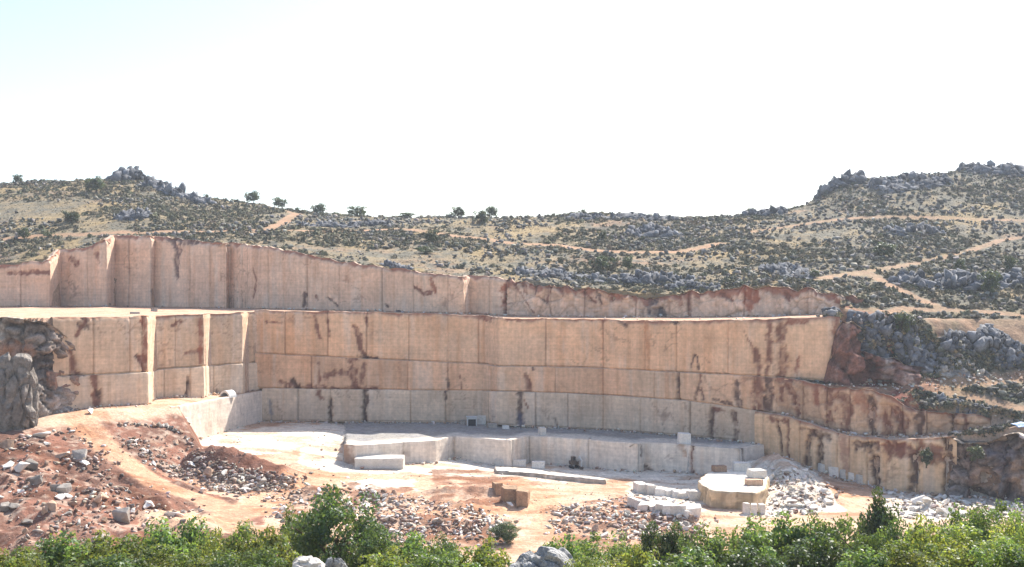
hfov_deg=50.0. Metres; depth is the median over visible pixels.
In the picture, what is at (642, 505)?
marble block
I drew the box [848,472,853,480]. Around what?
marble block
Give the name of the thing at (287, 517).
tree
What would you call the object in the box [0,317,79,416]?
rock outcrop
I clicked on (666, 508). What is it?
marble block
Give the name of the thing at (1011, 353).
rock outcrop
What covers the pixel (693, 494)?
marble block
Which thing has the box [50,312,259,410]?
quarry wall
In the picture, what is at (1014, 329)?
dirt track
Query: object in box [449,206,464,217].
tree
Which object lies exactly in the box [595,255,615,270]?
tree
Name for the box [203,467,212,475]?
boulder
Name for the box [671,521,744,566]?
tree
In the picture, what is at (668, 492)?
marble block
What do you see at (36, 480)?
boulder
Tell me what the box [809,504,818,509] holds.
marble chunk
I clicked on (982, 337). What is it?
rock outcrop
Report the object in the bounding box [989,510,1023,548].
tree
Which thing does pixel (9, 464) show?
boulder
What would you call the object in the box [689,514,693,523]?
boulder
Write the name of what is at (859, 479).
marble block
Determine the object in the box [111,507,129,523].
boulder
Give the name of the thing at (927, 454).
tree
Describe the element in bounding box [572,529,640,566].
tree
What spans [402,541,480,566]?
tree
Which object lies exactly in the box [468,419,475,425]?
doorway
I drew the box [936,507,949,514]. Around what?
marble chunk
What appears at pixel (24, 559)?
tree
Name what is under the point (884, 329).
rock outcrop
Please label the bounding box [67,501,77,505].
boulder
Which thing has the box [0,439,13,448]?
boulder
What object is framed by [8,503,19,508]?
boulder
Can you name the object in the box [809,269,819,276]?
tree
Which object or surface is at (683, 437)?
marble block
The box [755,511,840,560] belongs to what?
tree
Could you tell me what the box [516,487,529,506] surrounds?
marble block
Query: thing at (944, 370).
rock outcrop
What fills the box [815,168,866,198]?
rock outcrop
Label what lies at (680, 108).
sky
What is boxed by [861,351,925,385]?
rock outcrop
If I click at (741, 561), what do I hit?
tree
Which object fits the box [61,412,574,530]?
dirt road
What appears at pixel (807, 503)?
marble chunk
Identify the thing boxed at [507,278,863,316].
quarry wall
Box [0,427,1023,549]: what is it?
rubble
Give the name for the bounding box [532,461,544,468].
marble block
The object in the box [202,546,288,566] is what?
tree
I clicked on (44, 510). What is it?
boulder
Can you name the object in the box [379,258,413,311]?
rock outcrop
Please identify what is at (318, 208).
tree
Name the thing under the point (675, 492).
marble block
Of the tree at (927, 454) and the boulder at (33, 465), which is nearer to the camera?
the boulder at (33, 465)
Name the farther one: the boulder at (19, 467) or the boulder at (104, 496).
the boulder at (19, 467)
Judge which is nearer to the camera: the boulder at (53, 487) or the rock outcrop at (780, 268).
the boulder at (53, 487)
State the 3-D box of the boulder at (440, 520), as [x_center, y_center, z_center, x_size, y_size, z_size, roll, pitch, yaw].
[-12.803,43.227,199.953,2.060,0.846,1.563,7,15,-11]
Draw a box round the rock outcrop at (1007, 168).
[955,160,1023,176]
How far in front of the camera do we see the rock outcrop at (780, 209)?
425.45 m
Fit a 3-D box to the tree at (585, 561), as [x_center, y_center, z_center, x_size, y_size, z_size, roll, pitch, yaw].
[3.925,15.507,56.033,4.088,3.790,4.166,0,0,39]
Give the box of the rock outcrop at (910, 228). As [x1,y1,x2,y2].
[883,221,945,236]
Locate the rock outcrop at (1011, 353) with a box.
[989,338,1023,371]
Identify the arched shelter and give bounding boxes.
[220,390,236,397]
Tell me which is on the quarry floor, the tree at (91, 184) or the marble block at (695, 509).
the marble block at (695, 509)
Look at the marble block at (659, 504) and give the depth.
207.37 m
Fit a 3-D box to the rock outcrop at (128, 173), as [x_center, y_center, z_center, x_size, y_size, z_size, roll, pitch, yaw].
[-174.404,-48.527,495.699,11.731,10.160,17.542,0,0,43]
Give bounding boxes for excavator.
[569,456,583,469]
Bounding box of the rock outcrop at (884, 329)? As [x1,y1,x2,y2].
[821,306,918,382]
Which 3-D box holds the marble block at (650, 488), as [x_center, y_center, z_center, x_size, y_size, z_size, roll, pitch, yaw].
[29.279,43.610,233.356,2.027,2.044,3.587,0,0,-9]
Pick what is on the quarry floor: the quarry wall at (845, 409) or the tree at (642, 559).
the quarry wall at (845, 409)
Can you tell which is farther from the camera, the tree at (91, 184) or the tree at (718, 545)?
the tree at (91, 184)
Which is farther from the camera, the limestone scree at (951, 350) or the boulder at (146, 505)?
the limestone scree at (951, 350)
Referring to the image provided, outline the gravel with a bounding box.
[13,299,1023,501]
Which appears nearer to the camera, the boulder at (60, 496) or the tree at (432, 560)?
the tree at (432, 560)
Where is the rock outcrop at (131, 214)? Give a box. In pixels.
[112,207,152,220]
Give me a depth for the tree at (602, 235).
378.52 m
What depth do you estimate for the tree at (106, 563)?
54.06 m
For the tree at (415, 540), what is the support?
on the ground
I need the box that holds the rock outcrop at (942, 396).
[917,392,991,428]
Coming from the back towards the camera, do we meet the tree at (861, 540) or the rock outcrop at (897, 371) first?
the rock outcrop at (897, 371)
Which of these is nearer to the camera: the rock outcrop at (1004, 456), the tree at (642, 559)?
the tree at (642, 559)
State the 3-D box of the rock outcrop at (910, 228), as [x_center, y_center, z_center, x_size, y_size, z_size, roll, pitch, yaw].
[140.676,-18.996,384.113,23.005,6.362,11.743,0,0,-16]
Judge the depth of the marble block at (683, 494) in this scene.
227.83 m
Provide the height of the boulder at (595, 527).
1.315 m
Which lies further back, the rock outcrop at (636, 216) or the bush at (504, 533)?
the rock outcrop at (636, 216)
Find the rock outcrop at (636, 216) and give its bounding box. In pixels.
[561,211,679,221]
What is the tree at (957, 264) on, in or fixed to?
on the hill
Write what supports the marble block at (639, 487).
on the quarry floor
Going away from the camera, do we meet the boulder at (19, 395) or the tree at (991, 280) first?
the boulder at (19, 395)
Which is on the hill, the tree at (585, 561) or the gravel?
the gravel
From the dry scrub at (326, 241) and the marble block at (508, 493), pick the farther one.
the dry scrub at (326, 241)
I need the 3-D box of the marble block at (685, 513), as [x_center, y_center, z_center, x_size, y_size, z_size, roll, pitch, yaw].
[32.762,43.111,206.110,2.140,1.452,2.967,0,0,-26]
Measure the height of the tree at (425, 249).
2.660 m
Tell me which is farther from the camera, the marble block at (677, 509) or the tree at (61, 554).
the marble block at (677, 509)
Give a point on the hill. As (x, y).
(375, 257)
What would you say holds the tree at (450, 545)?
on the ground
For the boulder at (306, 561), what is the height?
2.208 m
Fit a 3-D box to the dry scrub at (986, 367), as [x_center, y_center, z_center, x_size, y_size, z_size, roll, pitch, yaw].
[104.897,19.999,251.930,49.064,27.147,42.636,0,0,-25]
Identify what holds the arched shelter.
on the quarry wall at (210, 417)
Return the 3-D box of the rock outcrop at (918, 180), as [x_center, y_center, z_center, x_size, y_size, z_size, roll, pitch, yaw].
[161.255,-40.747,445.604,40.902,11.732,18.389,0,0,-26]
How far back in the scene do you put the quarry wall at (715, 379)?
290.45 m
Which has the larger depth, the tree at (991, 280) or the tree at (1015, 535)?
the tree at (991, 280)
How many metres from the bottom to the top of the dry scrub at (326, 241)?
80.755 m
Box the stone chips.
[207,426,1021,522]
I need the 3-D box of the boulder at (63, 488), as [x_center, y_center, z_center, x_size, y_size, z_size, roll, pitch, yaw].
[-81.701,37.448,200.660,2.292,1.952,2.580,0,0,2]
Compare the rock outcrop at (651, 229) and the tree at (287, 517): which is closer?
the tree at (287, 517)
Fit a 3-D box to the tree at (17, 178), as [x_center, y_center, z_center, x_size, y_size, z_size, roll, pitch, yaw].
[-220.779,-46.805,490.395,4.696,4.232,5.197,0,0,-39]
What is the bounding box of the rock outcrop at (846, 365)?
[824,321,865,384]
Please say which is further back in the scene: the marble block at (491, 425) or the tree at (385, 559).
the marble block at (491, 425)
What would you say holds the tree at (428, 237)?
on the hill
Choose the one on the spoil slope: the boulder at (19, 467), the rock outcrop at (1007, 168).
the boulder at (19, 467)
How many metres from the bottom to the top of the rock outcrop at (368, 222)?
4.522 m
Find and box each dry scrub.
[0,166,1023,408]
[827,311,1023,436]
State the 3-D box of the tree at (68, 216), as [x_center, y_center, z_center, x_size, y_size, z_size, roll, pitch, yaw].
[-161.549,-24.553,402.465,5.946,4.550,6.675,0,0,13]
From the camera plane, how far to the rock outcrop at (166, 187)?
465.74 m
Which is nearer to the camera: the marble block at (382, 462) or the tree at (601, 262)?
the marble block at (382, 462)
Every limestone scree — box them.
[0,165,1023,407]
[822,310,1023,435]
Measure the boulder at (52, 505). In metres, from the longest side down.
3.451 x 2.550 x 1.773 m
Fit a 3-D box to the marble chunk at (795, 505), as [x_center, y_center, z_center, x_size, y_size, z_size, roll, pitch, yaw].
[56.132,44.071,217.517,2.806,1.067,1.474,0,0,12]
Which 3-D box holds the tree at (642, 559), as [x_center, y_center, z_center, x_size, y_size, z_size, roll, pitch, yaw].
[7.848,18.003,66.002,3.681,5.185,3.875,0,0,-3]
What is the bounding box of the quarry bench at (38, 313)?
[0,240,1023,438]
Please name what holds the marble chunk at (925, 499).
on the quarry floor
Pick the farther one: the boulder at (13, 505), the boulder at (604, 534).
the boulder at (604, 534)
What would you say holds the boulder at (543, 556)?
on the ground
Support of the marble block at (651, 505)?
on the quarry floor
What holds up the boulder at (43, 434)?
on the spoil slope
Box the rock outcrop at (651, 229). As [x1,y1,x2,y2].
[624,221,683,238]
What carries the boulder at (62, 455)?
on the spoil slope
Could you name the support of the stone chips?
on the quarry floor
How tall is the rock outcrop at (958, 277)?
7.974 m
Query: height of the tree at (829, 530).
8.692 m
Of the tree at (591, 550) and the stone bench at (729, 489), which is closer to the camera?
the tree at (591, 550)
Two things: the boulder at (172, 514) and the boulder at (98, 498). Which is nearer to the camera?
the boulder at (172, 514)
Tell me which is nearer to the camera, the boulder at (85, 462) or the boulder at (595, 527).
the boulder at (595, 527)
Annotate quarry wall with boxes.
[0,235,508,315]
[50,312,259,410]
[171,391,261,438]
[254,310,840,442]
[344,435,763,473]
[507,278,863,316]
[754,411,956,494]
[774,377,989,435]
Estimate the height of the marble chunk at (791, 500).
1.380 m
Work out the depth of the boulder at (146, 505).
204.31 m
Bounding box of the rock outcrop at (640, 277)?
[511,266,695,285]
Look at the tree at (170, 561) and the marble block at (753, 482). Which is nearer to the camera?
the tree at (170, 561)
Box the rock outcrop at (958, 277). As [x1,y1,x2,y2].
[887,267,1023,292]
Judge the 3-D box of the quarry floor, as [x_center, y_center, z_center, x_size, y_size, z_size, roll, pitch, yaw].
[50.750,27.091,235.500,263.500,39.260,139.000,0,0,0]
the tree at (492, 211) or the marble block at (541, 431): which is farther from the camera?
the tree at (492, 211)
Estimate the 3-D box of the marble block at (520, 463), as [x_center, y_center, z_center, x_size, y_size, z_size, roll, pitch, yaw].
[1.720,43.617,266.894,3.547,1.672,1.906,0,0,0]
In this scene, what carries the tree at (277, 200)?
on the hill
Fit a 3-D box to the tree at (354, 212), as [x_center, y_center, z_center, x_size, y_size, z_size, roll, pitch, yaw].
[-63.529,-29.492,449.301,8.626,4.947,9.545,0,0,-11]
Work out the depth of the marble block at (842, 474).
247.23 m
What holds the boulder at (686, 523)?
on the quarry floor
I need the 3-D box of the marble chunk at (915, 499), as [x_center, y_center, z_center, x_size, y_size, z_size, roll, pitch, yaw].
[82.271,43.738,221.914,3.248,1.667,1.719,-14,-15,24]
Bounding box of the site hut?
[466,416,477,425]
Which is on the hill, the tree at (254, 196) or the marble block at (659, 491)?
the tree at (254, 196)
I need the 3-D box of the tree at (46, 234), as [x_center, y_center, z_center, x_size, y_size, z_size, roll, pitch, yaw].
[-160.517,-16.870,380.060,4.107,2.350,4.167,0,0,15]
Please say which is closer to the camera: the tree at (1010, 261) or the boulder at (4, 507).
the boulder at (4, 507)
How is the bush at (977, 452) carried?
on the rock outcrop at (1004, 456)
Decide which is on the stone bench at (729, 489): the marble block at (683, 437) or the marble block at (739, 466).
the marble block at (739, 466)
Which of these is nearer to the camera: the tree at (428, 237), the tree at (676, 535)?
the tree at (676, 535)
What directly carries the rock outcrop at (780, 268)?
on the hill
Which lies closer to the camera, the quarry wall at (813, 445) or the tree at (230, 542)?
the tree at (230, 542)
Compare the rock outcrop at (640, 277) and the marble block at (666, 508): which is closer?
the marble block at (666, 508)
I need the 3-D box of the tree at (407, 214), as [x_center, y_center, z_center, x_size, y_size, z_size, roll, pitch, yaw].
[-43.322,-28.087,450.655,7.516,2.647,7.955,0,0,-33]
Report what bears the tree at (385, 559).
on the ground
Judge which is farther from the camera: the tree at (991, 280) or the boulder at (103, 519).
the tree at (991, 280)
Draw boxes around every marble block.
[354,455,404,468]
[477,415,485,424]
[487,423,496,427]
[492,481,502,494]
[495,458,503,465]
[501,485,517,502]
[512,459,525,466]
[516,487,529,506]
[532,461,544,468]
[538,427,545,435]
[627,497,643,508]
[633,481,645,492]
[637,501,650,510]
[643,483,656,494]
[648,501,655,511]
[654,486,664,495]
[655,500,665,511]
[662,502,676,514]
[664,488,674,496]
[670,504,685,514]
[671,488,680,497]
[677,432,690,443]
[678,489,688,497]
[682,508,692,518]
[686,489,700,500]
[687,504,700,518]
[711,465,726,471]
[732,461,750,471]
[743,502,749,514]
[744,479,763,485]
[746,468,766,478]
[751,503,756,514]
[757,503,765,513]
[818,463,824,472]
[828,467,838,476]
[839,469,845,478]
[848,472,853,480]
[855,474,862,483]
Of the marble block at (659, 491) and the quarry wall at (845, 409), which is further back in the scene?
the quarry wall at (845, 409)
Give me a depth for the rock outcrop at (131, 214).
398.25 m
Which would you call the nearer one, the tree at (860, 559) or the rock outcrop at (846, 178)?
the tree at (860, 559)
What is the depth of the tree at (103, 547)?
74.18 m
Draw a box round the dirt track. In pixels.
[1,205,1023,410]
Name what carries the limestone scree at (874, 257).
on the hill
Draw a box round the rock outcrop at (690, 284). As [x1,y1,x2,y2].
[664,279,720,290]
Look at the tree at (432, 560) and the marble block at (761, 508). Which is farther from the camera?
the marble block at (761, 508)
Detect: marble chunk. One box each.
[786,499,796,502]
[788,503,800,507]
[804,501,811,506]
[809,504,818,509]
[823,498,833,503]
[910,495,925,503]
[922,497,932,503]
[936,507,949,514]
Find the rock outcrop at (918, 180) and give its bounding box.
[865,170,953,193]
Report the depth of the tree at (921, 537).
71.77 m
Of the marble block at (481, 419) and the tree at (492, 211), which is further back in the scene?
the tree at (492, 211)
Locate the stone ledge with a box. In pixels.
[494,467,605,483]
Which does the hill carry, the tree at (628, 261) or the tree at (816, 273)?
the tree at (628, 261)
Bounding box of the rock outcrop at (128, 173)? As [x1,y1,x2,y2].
[106,166,146,180]
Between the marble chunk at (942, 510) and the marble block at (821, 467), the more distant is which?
the marble block at (821, 467)
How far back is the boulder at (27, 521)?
186.41 m
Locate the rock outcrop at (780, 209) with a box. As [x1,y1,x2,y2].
[742,204,787,216]
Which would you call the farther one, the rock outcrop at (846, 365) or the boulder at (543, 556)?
the rock outcrop at (846, 365)
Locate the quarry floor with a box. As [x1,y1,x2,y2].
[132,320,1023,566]
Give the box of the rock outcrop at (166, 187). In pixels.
[139,175,216,204]
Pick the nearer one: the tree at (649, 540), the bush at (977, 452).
the tree at (649, 540)
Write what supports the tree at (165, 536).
on the ground
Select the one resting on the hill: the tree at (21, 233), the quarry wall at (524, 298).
the tree at (21, 233)
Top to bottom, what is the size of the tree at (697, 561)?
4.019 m
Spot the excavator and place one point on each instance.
(573, 461)
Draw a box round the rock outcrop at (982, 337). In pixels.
[939,323,1014,359]
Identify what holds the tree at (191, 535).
on the ground
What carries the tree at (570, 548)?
on the ground
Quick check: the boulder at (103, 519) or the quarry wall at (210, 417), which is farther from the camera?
the quarry wall at (210, 417)
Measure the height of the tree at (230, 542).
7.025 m
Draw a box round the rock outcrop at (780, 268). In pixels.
[758,262,815,278]
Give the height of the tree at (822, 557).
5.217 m
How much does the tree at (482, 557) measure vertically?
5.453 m
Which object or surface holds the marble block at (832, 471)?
on the quarry floor
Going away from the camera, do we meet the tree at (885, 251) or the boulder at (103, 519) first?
the boulder at (103, 519)
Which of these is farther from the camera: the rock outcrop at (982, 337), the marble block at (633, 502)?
the rock outcrop at (982, 337)
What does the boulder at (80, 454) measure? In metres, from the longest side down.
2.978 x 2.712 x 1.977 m
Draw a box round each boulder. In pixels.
[0,352,38,431]
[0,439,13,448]
[0,502,9,511]
[3,461,14,468]
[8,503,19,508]
[14,461,29,472]
[20,519,32,524]
[25,458,37,469]
[29,475,42,485]
[32,431,50,436]
[41,505,47,514]
[44,500,56,511]
[49,484,60,491]
[54,452,70,457]
[55,494,67,499]
[56,483,71,493]
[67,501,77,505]
[72,449,86,461]
[79,460,89,465]
[93,494,102,502]
[98,492,109,499]
[101,517,106,522]
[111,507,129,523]
[143,500,151,508]
[168,512,183,516]
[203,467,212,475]
[258,477,266,485]
[292,555,324,566]
[325,557,346,566]
[436,518,446,523]
[509,546,574,566]
[592,524,599,530]
[600,532,607,536]
[618,532,627,539]
[683,521,690,526]
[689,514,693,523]
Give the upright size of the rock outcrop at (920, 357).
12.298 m
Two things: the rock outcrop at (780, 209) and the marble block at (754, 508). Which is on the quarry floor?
the marble block at (754, 508)
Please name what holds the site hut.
on the quarry floor
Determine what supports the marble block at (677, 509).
on the quarry floor
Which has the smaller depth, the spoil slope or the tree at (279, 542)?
the tree at (279, 542)
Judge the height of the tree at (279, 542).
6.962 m
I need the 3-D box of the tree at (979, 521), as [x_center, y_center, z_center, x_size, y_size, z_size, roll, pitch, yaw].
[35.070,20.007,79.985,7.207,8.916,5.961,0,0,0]
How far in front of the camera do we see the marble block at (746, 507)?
212.84 m
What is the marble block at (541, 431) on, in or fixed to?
on the quarry floor
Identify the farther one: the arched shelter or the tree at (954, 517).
the arched shelter
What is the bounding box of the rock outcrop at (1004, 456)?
[945,432,1023,501]
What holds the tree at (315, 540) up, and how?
on the ground
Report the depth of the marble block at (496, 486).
228.52 m
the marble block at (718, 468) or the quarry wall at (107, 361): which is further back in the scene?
the quarry wall at (107, 361)
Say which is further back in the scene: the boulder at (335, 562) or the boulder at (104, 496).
the boulder at (104, 496)
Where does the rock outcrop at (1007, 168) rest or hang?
on the hill
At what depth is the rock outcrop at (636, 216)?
427.53 m
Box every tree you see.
[0,544,48,566]
[12,174,22,181]
[14,529,90,566]
[17,227,30,237]
[41,232,54,236]
[61,210,79,221]
[66,553,156,566]
[70,528,160,566]
[85,175,105,191]
[121,516,191,565]
[139,543,220,566]
[171,515,225,561]
[196,519,259,566]
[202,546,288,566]
[232,524,301,566]
[243,190,261,202]
[271,197,287,207]
[277,502,314,564]
[286,482,393,565]
[310,203,327,212]
[341,521,408,566]
[346,206,366,215]
[354,544,413,566]
[397,529,458,566]
[399,212,415,216]
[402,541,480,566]
[415,246,436,253]
[421,531,466,565]
[424,230,438,241]
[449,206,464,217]
[453,535,513,566]
[472,210,488,221]
[485,205,498,216]
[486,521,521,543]
[529,533,583,558]
[563,552,628,566]
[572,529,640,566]
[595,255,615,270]
[597,230,606,238]
[612,542,664,566]
[622,255,632,269]
[639,519,677,566]
[643,546,720,566]
[658,519,695,562]
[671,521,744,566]
[709,513,781,565]
[714,544,785,566]
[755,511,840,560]
[771,532,854,566]
[794,510,859,563]
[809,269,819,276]
[836,544,893,566]
[839,519,899,564]
[854,486,903,539]
[871,242,895,255]
[878,516,915,555]
[880,538,947,566]
[888,512,974,563]
[894,310,915,332]
[919,447,933,467]
[923,521,1015,566]
[929,502,991,565]
[953,258,966,270]
[955,498,1023,566]
[964,533,1023,566]
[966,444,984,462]
[977,269,1002,292]
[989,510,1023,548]
[1003,255,1018,268]
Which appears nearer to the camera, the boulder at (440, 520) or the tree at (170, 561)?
the tree at (170, 561)
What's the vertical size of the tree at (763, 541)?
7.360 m
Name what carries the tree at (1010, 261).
on the hill
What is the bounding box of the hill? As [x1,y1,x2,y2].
[0,173,1023,414]
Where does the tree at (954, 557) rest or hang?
on the ground
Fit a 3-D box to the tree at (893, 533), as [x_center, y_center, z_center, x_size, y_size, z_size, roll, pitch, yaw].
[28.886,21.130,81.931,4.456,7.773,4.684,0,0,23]
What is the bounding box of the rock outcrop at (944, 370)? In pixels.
[935,353,989,378]
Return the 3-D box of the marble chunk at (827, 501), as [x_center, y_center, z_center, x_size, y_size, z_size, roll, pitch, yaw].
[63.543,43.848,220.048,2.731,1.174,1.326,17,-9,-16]
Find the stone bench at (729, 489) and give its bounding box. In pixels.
[698,469,769,509]
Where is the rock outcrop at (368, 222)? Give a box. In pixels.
[296,218,391,227]
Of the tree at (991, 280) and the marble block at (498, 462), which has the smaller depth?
the marble block at (498, 462)
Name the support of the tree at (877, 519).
on the ground
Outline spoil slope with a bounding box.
[0,314,266,561]
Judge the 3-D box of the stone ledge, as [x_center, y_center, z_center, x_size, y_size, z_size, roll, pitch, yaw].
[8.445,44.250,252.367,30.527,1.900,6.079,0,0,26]
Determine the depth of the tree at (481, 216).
414.14 m
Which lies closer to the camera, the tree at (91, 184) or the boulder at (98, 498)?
the boulder at (98, 498)
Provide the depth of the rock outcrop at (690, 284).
302.93 m
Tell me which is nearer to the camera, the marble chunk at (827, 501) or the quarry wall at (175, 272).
the marble chunk at (827, 501)
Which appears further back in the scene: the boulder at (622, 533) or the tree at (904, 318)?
the tree at (904, 318)
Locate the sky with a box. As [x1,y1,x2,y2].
[0,0,1023,217]
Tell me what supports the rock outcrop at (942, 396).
on the hill
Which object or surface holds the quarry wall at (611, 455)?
on the quarry floor
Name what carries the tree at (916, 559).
on the ground
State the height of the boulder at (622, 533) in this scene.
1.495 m
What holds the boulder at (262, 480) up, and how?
on the quarry floor
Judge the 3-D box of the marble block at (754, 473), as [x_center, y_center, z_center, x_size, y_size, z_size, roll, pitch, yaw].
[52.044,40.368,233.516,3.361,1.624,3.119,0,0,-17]
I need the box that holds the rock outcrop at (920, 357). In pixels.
[903,325,940,373]
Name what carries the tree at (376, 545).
on the ground
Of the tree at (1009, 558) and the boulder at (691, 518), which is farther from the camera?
the boulder at (691, 518)

